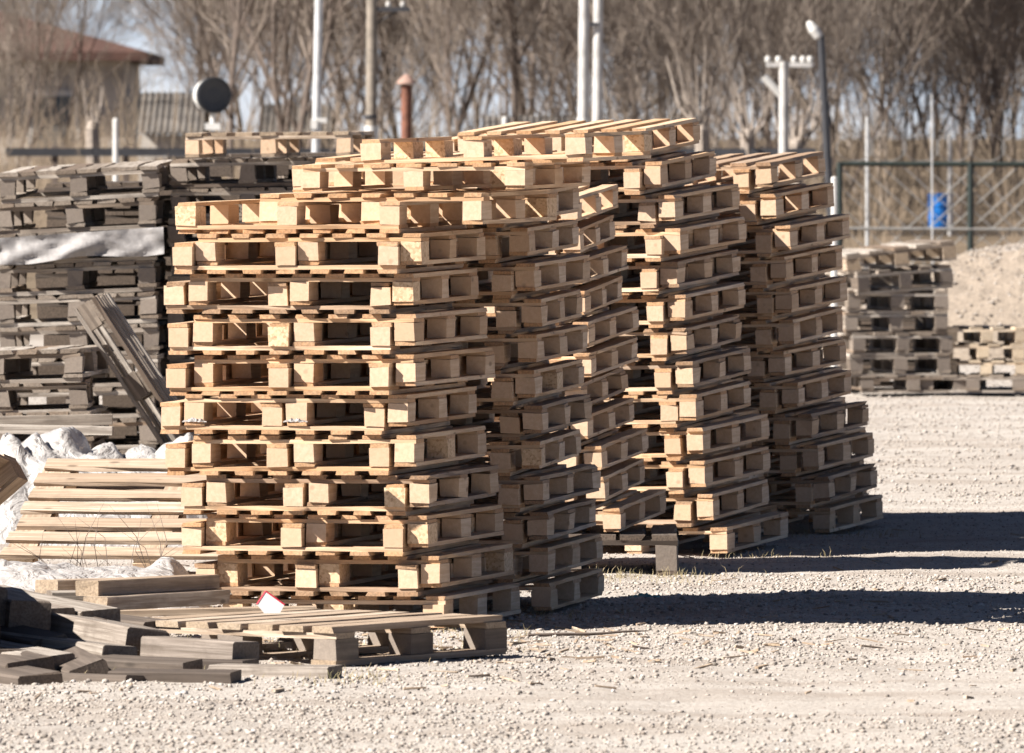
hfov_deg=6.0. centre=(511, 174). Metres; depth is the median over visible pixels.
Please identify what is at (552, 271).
pallet
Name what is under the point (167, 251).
pallet
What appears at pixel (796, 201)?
pallet
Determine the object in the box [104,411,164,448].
pallet
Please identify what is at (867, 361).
pallet
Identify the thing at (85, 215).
pallet
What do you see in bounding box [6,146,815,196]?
rail fence
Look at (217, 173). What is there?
pallet
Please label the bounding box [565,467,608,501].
pallet
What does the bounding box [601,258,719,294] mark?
pallet
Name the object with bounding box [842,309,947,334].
pallet
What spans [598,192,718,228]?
pallet
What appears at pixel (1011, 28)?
bare tree
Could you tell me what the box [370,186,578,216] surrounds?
pallet
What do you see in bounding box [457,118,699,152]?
pallet
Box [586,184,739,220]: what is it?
pallet
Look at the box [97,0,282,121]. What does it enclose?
bare tree
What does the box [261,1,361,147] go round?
bare tree
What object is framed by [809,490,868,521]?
pallet
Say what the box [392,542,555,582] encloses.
pallet
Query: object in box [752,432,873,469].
pallet
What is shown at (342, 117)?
bare tree
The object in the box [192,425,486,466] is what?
pallet
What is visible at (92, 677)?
timber beam
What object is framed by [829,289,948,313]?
pallet
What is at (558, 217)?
pallet
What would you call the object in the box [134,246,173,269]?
pallet
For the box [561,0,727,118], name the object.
bare tree
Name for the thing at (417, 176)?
pallet
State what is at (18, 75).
bare tree
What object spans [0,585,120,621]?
timber beam
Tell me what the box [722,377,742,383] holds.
pallet
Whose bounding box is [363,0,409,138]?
utility pole
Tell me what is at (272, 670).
timber beam
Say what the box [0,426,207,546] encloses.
plastic film
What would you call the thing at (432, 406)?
pallet
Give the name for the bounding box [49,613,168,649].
timber beam
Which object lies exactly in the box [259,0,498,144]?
bare tree
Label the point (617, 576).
dry grass
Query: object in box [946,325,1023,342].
pallet
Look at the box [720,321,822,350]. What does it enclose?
pallet
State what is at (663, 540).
pallet
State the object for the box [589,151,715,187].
pallet
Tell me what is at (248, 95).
sky
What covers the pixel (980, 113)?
bare tree
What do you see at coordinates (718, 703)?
ground
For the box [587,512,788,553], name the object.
pallet
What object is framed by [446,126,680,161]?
pallet
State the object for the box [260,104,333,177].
shed
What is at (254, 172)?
pallet
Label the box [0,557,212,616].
plastic film
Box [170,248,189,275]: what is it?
pallet
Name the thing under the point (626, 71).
bare tree
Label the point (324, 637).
pallet
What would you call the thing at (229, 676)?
timber beam
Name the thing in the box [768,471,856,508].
pallet
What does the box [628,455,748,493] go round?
pallet
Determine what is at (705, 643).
wood splinters
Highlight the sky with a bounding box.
[2,0,1023,138]
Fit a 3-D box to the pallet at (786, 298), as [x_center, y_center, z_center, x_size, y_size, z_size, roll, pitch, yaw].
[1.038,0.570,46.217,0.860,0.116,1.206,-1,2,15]
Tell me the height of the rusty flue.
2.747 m
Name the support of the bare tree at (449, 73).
on the ground at (718, 703)
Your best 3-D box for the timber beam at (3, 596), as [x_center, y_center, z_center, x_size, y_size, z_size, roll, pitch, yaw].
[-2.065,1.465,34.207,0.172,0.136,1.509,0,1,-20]
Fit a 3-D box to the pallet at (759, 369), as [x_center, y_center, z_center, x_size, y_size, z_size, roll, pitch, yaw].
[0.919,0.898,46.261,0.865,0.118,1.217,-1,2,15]
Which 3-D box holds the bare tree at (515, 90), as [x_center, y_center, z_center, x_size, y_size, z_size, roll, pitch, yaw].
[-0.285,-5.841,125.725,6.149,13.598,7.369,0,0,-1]
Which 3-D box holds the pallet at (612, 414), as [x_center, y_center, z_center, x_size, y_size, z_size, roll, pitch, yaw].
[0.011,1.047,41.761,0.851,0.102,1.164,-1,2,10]
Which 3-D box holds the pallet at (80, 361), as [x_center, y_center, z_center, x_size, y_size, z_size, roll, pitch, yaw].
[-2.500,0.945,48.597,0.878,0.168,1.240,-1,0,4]
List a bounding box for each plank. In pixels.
[0,414,112,425]
[0,424,113,434]
[120,606,315,616]
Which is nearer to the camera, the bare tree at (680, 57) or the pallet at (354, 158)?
the pallet at (354, 158)
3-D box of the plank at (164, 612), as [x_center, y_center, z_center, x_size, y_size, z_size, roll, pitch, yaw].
[-1.123,1.559,34.898,0.854,0.026,0.106,-1,0,-6]
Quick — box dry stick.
[527,630,648,636]
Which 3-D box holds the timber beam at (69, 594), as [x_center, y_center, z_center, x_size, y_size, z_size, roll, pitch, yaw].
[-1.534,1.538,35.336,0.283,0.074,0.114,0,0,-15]
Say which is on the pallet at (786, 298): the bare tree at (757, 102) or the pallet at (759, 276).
the pallet at (759, 276)
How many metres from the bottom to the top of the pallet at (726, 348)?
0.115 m
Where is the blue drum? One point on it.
(940, 208)
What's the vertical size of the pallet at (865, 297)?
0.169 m
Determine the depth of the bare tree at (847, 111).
208.05 m
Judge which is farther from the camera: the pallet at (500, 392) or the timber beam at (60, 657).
the pallet at (500, 392)
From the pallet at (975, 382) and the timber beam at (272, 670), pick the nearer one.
the timber beam at (272, 670)
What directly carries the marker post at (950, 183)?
on the ground at (718, 703)
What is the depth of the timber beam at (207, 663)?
32.99 m
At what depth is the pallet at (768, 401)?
45.58 m
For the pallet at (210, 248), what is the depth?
36.17 m
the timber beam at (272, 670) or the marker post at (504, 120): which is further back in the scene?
the marker post at (504, 120)
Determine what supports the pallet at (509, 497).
on the pallet at (552, 520)
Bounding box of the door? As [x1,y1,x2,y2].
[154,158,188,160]
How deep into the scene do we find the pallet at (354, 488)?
36.21 m
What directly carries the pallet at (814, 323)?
on the pallet at (764, 339)
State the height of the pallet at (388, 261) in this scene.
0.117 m
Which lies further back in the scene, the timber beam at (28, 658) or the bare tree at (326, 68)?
the bare tree at (326, 68)
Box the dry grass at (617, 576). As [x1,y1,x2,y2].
[85,526,920,693]
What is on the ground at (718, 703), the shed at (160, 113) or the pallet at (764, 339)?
the shed at (160, 113)
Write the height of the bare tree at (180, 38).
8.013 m
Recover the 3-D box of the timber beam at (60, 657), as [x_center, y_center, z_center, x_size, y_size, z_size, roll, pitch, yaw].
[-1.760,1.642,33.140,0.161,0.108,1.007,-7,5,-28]
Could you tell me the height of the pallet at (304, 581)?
0.119 m
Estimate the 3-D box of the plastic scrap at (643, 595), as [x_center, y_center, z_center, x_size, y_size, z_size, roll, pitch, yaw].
[0.519,1.648,38.400,0.120,0.019,0.080,0,0,0]
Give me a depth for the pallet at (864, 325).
75.60 m
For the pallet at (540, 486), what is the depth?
37.89 m
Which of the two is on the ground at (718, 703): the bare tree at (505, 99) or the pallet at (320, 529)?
the bare tree at (505, 99)
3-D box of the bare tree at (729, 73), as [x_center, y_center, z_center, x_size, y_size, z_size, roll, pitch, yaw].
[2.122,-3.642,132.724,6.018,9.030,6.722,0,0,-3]
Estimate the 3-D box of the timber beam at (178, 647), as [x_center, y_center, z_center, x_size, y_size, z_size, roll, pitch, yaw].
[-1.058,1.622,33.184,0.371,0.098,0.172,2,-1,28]
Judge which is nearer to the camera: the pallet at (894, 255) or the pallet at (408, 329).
the pallet at (408, 329)
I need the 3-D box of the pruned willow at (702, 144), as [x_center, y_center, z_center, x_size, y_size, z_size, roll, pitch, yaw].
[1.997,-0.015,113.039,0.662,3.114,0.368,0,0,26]
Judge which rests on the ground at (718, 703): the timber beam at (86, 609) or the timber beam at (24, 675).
the timber beam at (24, 675)
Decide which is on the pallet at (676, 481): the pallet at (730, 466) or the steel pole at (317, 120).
the pallet at (730, 466)
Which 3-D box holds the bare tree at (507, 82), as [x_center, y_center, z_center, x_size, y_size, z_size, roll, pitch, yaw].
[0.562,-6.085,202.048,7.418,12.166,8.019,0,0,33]
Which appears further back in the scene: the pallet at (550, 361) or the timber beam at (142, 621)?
the pallet at (550, 361)
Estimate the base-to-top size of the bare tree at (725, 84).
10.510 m
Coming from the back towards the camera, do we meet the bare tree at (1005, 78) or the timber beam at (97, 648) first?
the bare tree at (1005, 78)
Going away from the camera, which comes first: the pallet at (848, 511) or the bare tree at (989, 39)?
the pallet at (848, 511)
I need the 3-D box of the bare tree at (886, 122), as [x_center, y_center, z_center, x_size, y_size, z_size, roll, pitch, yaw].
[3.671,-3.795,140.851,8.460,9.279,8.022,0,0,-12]
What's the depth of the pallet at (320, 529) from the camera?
36.21 m
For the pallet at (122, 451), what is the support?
on the ground at (718, 703)
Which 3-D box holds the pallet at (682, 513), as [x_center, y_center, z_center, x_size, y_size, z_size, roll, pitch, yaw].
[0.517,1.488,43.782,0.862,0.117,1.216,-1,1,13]
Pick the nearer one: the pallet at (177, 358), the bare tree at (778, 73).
the pallet at (177, 358)
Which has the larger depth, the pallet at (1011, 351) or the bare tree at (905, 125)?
the bare tree at (905, 125)
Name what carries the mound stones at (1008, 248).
on the gravel mound at (1006, 303)
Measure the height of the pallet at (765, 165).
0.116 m
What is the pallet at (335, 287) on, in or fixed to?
on the pallet at (176, 298)
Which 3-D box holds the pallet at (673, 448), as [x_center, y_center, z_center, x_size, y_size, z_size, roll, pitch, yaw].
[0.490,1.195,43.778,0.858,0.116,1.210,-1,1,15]
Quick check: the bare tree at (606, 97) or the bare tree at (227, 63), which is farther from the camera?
the bare tree at (227, 63)
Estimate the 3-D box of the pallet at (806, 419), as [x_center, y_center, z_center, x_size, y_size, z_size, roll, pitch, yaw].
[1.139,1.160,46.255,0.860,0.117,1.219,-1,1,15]
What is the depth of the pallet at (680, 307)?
43.55 m
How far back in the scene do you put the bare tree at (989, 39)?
134.01 m
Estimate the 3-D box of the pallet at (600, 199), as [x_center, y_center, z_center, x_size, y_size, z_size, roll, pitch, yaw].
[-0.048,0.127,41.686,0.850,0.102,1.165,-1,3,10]
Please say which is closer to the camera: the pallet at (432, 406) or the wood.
the pallet at (432, 406)
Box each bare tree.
[0,0,70,200]
[0,0,105,181]
[0,0,258,167]
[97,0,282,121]
[107,0,312,178]
[110,0,349,167]
[131,0,363,131]
[153,0,443,147]
[174,0,221,78]
[207,0,444,140]
[208,0,387,177]
[211,11,276,147]
[214,0,442,130]
[242,0,639,136]
[247,0,543,147]
[248,0,340,147]
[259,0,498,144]
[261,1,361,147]
[337,0,495,138]
[360,0,476,137]
[385,9,438,118]
[412,0,489,127]
[415,1,529,136]
[426,0,791,122]
[428,0,621,116]
[450,1,615,115]
[451,0,578,127]
[451,0,605,116]
[451,0,641,116]
[455,5,523,114]
[500,0,548,121]
[517,0,821,147]
[522,0,865,136]
[536,1,623,71]
[536,3,742,119]
[549,0,867,147]
[550,0,823,175]
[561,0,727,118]
[561,0,891,147]
[561,0,969,205]
[604,12,837,117]
[630,0,960,181]
[639,0,785,147]
[679,0,867,144]
[703,0,1021,217]
[714,0,1023,218]
[771,5,868,146]
[784,1,923,158]
[793,0,846,135]
[799,0,908,176]
[826,0,1023,185]
[833,0,1023,224]
[852,0,971,185]
[892,0,1023,192]
[908,1,1023,157]
[918,0,1023,108]
[945,2,966,159]
[985,0,1023,61]
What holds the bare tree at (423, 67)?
on the ground at (718, 703)
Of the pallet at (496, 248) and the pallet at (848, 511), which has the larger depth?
the pallet at (848, 511)
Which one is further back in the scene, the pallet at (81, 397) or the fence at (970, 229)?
the fence at (970, 229)
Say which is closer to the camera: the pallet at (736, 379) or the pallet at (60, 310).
the pallet at (736, 379)
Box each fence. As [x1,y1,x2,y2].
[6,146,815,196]
[836,134,1023,305]
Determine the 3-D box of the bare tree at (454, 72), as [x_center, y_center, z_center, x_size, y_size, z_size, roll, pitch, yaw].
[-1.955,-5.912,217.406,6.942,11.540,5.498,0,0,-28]
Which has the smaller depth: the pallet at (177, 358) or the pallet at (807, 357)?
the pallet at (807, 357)
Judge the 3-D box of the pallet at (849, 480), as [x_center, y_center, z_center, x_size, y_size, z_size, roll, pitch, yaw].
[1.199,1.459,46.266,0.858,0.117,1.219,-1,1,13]
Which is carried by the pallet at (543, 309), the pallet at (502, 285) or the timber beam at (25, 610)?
the pallet at (502, 285)
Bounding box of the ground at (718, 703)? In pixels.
[0,139,1023,752]
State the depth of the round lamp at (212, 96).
99.97 m
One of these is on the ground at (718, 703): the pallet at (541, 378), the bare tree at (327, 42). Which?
the bare tree at (327, 42)
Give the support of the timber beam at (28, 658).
on the timber beam at (24, 675)
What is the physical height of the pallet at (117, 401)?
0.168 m
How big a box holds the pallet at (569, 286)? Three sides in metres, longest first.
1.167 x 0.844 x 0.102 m
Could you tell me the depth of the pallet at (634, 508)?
41.66 m
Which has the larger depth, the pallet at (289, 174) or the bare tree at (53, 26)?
the bare tree at (53, 26)
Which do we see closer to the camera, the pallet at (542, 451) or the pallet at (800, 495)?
the pallet at (542, 451)
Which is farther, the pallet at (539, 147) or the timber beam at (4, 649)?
the pallet at (539, 147)
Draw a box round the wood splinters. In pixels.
[34,518,1023,701]
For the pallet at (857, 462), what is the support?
on the pallet
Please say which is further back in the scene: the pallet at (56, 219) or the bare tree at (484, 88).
the bare tree at (484, 88)
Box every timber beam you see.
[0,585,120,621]
[0,586,7,625]
[0,625,66,646]
[0,631,137,655]
[0,640,74,670]
[0,644,27,653]
[0,651,54,669]
[0,666,62,684]
[5,589,50,629]
[35,577,128,593]
[46,590,83,600]
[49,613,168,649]
[51,603,74,614]
[54,646,109,673]
[61,672,144,681]
[75,574,219,595]
[83,589,230,609]
[94,654,202,670]
[108,668,241,683]
[120,614,168,635]
[140,636,258,659]
[197,658,258,668]
[208,663,342,678]
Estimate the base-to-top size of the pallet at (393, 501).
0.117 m
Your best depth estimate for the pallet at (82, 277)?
52.61 m
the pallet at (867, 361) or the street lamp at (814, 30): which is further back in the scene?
the street lamp at (814, 30)
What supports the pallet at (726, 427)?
on the pallet at (673, 448)
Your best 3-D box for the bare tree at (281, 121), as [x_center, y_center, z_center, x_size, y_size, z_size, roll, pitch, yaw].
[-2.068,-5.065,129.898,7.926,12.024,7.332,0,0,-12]
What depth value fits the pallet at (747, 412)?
45.39 m
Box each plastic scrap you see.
[182,417,206,421]
[283,418,307,421]
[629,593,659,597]
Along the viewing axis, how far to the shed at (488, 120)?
133.17 m
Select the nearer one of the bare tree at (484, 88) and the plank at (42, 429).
the plank at (42, 429)
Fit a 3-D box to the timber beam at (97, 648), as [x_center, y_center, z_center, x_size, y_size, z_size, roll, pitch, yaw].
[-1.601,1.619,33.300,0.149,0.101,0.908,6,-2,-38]
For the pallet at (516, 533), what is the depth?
37.40 m
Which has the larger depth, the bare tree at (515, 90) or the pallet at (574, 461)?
the bare tree at (515, 90)
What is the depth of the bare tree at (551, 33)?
183.19 m
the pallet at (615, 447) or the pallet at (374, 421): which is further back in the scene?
the pallet at (615, 447)
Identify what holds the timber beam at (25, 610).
on the timber beam
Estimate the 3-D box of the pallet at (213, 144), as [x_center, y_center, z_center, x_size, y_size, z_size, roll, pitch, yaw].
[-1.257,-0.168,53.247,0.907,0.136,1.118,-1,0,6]
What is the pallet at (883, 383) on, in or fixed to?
on the ground at (718, 703)
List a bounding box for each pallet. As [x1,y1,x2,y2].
[0,159,172,203]
[0,195,172,234]
[0,226,171,263]
[0,257,167,296]
[0,288,167,327]
[0,318,168,354]
[0,344,109,383]
[0,376,94,414]
[0,406,108,443]
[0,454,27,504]
[0,458,307,574]
[17,381,160,417]
[20,438,104,448]
[31,349,171,386]
[35,269,171,287]
[37,300,163,318]
[38,358,189,376]
[39,426,139,437]
[44,181,209,212]
[44,332,166,349]
[46,211,167,226]
[46,395,134,413]
[73,293,199,445]
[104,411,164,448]
[113,442,165,453]
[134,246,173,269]
[149,608,506,665]
[160,395,449,434]
[164,277,453,313]
[165,435,458,475]
[166,356,467,395]
[167,216,244,246]
[167,275,189,281]
[167,312,198,329]
[167,316,461,354]
[167,335,227,362]
[169,186,292,216]
[170,156,332,187]
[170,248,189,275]
[172,237,463,273]
[175,199,466,233]
[176,395,254,412]
[181,474,473,515]
[181,513,478,555]
[184,386,476,425]
[185,131,374,156]
[189,152,336,182]
[189,268,478,304]
[192,308,487,345]
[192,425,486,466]
[194,347,494,386]
[194,553,492,595]
[195,229,485,264]
[204,195,294,210]
[205,504,503,546]
[206,464,498,506]
[217,543,513,586]
[223,583,520,627]
[259,189,556,224]
[282,168,291,178]
[292,164,563,192]
[300,161,590,190]
[315,150,564,184]
[354,568,603,610]
[360,131,651,167]
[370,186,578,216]
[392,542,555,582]
[424,429,580,468]
[436,325,587,361]
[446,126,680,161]
[446,394,591,432]
[448,290,582,326]
[450,220,578,255]
[454,255,589,290]
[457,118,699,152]
[458,443,529,475]
[463,235,548,262]
[465,359,583,397]
[466,200,536,227]
[470,477,573,511]
[475,378,561,405]
[475,413,567,440]
[477,267,565,298]
[479,520,570,547]
[483,437,607,467]
[484,276,622,315]
[484,337,548,369]
[486,367,627,402]
[486,428,647,469]
[487,306,554,333]
[488,345,597,384]
[494,398,633,438]
[496,464,600,503]
[503,499,595,539]
[513,534,602,574]
[520,458,644,500]
[545,249,569,256]
[548,215,560,221]
[549,337,638,376]
[554,306,638,345]
[558,284,578,290]
[559,184,618,220]
[563,215,615,252]
[565,245,628,283]
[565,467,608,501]
[569,291,723,327]
[569,525,678,574]
[580,217,746,254]
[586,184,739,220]
[587,282,745,320]
[587,315,741,353]
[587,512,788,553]
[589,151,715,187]
[589,159,693,194]
[593,489,747,527]
[595,249,740,287]
[595,489,665,531]
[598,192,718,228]
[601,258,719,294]
[604,224,727,261]
[604,381,750,420]
[609,151,825,186]
[609,324,720,361]
[614,414,769,453]
[617,356,730,394]
[617,390,732,427]
[618,479,768,519]
[621,348,750,386]
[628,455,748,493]
[629,423,745,460]
[643,446,769,486]
[649,504,778,541]
[670,314,738,329]
[685,409,758,429]
[687,442,751,462]
[694,473,764,495]
[698,164,799,193]
[716,191,815,224]
[716,253,824,287]
[719,183,833,218]
[719,346,747,350]
[720,245,842,280]
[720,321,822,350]
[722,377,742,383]
[723,284,828,319]
[724,222,831,256]
[726,214,850,249]
[733,379,828,413]
[736,347,822,381]
[740,308,842,343]
[744,276,847,312]
[746,370,850,406]
[749,339,845,375]
[752,409,845,444]
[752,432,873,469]
[759,401,868,438]
[764,441,851,476]
[764,463,876,500]
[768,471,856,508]
[770,276,829,290]
[774,306,841,332]
[777,495,882,532]
[795,397,845,420]
[798,427,865,456]
[806,366,842,393]
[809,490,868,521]
[810,459,863,478]
[818,337,842,360]
[823,321,914,342]
[823,365,914,386]
[825,264,953,294]
[826,331,953,355]
[828,351,950,376]
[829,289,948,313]
[837,239,956,273]
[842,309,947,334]
[848,276,931,298]
[851,374,965,392]
[858,299,914,320]
[863,343,914,364]
[920,372,1023,392]
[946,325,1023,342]
[949,342,1023,359]
[950,358,1023,375]
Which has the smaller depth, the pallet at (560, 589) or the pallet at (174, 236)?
the pallet at (560, 589)
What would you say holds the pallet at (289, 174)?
on the pallet
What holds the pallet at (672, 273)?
on the pallet at (648, 283)
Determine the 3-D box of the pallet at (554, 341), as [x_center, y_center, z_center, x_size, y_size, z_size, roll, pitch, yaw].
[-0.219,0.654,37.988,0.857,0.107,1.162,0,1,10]
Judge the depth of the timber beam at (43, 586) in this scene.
35.91 m
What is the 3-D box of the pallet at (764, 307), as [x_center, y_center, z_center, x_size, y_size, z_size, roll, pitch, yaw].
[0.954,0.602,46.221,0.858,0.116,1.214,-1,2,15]
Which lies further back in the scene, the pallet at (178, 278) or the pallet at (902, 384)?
the pallet at (902, 384)
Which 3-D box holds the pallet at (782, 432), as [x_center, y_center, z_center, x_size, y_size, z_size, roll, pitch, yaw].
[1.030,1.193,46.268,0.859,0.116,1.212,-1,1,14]
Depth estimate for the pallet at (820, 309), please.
47.93 m
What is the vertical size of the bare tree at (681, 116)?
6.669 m
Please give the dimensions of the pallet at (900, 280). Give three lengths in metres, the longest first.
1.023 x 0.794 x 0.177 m
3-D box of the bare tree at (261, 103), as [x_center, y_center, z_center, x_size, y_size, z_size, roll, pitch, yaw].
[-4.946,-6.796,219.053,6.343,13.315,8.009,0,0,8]
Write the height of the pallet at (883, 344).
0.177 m
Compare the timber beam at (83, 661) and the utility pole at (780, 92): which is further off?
the utility pole at (780, 92)
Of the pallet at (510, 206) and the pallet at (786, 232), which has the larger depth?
the pallet at (786, 232)
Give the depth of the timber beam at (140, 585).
35.35 m
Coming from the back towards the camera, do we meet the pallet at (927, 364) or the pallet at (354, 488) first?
the pallet at (927, 364)
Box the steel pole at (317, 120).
[311,0,327,151]
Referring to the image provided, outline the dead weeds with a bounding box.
[12,501,181,567]
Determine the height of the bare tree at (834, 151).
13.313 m
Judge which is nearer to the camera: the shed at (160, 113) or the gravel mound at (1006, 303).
the gravel mound at (1006, 303)
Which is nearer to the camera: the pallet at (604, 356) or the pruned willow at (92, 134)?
the pallet at (604, 356)
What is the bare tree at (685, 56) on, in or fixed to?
on the ground at (718, 703)
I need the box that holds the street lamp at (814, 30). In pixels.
[807,21,832,245]
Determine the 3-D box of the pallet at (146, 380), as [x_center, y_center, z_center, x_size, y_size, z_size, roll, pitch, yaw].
[-1.851,1.049,49.199,0.133,0.993,0.810,-33,-2,3]
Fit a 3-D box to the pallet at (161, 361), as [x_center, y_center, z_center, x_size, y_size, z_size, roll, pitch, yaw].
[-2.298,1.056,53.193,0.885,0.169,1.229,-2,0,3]
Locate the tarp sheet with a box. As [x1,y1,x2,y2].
[0,227,163,264]
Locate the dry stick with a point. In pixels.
(573, 634)
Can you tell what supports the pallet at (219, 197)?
on the pallet
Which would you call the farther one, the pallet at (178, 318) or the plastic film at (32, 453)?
the pallet at (178, 318)
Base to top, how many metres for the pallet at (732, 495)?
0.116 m
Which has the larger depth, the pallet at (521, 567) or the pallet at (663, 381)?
the pallet at (663, 381)
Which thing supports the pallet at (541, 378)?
on the pallet at (500, 392)
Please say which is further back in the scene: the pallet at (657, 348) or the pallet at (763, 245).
the pallet at (763, 245)
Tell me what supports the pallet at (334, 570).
on the pallet at (304, 581)
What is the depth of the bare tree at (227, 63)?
156.98 m
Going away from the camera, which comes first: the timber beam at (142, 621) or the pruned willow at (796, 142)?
the timber beam at (142, 621)
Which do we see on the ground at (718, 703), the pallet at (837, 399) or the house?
the house
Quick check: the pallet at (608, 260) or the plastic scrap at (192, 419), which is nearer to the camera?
the plastic scrap at (192, 419)
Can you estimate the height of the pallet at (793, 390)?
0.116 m
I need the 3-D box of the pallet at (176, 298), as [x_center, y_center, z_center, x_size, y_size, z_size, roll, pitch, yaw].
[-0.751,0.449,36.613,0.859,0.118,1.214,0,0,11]
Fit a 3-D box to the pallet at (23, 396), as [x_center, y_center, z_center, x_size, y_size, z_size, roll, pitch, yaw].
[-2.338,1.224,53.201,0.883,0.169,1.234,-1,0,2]
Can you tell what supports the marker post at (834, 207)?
on the ground at (718, 703)
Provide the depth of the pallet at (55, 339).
54.25 m
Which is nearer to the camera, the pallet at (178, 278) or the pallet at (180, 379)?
the pallet at (180, 379)
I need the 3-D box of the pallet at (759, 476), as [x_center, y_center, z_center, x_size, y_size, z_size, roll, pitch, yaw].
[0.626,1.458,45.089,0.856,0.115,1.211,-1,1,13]
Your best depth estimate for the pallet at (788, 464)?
45.64 m
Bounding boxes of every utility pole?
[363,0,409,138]
[577,0,589,122]
[589,0,602,120]
[761,56,812,184]
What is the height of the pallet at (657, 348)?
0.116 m
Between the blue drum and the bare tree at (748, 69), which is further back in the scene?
the bare tree at (748, 69)
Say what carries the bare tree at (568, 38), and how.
on the ground at (718, 703)
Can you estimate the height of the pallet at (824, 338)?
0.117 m
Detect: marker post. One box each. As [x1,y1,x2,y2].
[113,118,118,180]
[502,117,507,123]
[831,176,836,366]
[865,117,868,268]
[931,94,932,268]
[948,135,951,235]
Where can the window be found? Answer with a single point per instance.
(68, 94)
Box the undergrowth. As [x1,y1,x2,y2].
[0,46,1023,286]
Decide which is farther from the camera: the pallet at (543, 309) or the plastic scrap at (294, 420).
the pallet at (543, 309)
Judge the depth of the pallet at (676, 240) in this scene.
43.53 m
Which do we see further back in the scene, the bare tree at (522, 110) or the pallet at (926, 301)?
the bare tree at (522, 110)
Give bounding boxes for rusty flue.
[397,74,415,137]
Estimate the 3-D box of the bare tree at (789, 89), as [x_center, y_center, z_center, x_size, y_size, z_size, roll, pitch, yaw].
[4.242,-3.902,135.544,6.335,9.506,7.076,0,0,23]
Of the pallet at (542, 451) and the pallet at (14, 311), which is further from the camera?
the pallet at (14, 311)
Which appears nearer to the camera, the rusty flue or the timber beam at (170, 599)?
the timber beam at (170, 599)
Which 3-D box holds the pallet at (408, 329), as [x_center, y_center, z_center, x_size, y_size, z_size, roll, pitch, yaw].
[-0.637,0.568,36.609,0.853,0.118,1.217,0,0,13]
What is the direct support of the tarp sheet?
hanging from the pallet at (167, 251)
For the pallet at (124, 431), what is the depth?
54.25 m
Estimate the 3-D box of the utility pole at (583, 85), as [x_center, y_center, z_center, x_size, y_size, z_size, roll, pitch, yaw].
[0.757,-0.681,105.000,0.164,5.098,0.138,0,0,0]
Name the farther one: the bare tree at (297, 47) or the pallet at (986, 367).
the bare tree at (297, 47)
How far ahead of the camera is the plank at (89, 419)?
46.54 m
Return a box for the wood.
[0,0,1023,147]
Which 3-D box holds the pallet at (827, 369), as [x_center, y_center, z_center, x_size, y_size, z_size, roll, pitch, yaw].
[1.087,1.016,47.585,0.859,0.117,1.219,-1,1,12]
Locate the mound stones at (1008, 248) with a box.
[861,242,1023,352]
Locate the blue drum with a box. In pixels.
[928,192,952,230]
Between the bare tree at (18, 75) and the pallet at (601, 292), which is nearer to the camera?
the pallet at (601, 292)
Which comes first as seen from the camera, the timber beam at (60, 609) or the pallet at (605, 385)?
the timber beam at (60, 609)
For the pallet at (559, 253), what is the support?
on the pallet at (608, 260)
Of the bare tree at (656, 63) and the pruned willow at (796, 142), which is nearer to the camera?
the pruned willow at (796, 142)
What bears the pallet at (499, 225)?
on the pallet at (531, 238)
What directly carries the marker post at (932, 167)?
on the ground at (718, 703)
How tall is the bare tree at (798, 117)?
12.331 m
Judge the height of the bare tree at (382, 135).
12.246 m
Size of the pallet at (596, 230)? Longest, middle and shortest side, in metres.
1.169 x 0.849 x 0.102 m
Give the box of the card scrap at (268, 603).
[257,591,284,613]
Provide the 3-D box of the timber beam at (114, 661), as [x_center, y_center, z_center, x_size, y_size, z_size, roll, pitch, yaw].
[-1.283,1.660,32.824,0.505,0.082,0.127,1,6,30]
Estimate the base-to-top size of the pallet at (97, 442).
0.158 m
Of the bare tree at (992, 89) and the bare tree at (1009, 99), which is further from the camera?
the bare tree at (1009, 99)
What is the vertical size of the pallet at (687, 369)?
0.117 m
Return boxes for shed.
[135,91,209,180]
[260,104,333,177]
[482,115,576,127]
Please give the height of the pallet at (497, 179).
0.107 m
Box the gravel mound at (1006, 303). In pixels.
[822,244,1023,360]
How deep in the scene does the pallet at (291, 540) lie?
36.11 m
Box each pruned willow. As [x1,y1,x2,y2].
[81,81,103,163]
[665,39,711,151]
[726,68,773,176]
[770,76,820,215]
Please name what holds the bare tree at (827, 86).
on the ground at (718, 703)
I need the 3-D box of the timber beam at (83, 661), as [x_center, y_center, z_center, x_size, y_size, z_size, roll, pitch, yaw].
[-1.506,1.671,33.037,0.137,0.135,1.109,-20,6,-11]
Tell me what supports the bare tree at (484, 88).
on the ground at (718, 703)
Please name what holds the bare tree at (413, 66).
on the ground at (718, 703)
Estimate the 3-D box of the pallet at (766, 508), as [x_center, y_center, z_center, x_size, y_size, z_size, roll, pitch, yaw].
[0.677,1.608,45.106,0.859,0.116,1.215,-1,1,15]
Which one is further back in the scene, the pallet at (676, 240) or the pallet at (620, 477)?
the pallet at (676, 240)
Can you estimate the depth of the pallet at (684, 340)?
43.56 m
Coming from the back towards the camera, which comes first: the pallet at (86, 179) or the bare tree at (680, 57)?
the bare tree at (680, 57)
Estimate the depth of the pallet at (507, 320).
37.35 m
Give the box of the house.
[0,12,164,166]
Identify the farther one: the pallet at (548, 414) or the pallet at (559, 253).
the pallet at (559, 253)
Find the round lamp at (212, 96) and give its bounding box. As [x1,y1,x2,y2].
[193,77,231,131]
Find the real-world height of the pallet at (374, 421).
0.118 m
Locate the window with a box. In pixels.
[26,91,78,147]
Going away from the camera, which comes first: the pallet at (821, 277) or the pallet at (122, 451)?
the pallet at (821, 277)
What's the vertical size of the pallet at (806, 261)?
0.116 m
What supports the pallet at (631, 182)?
on the pallet at (669, 200)

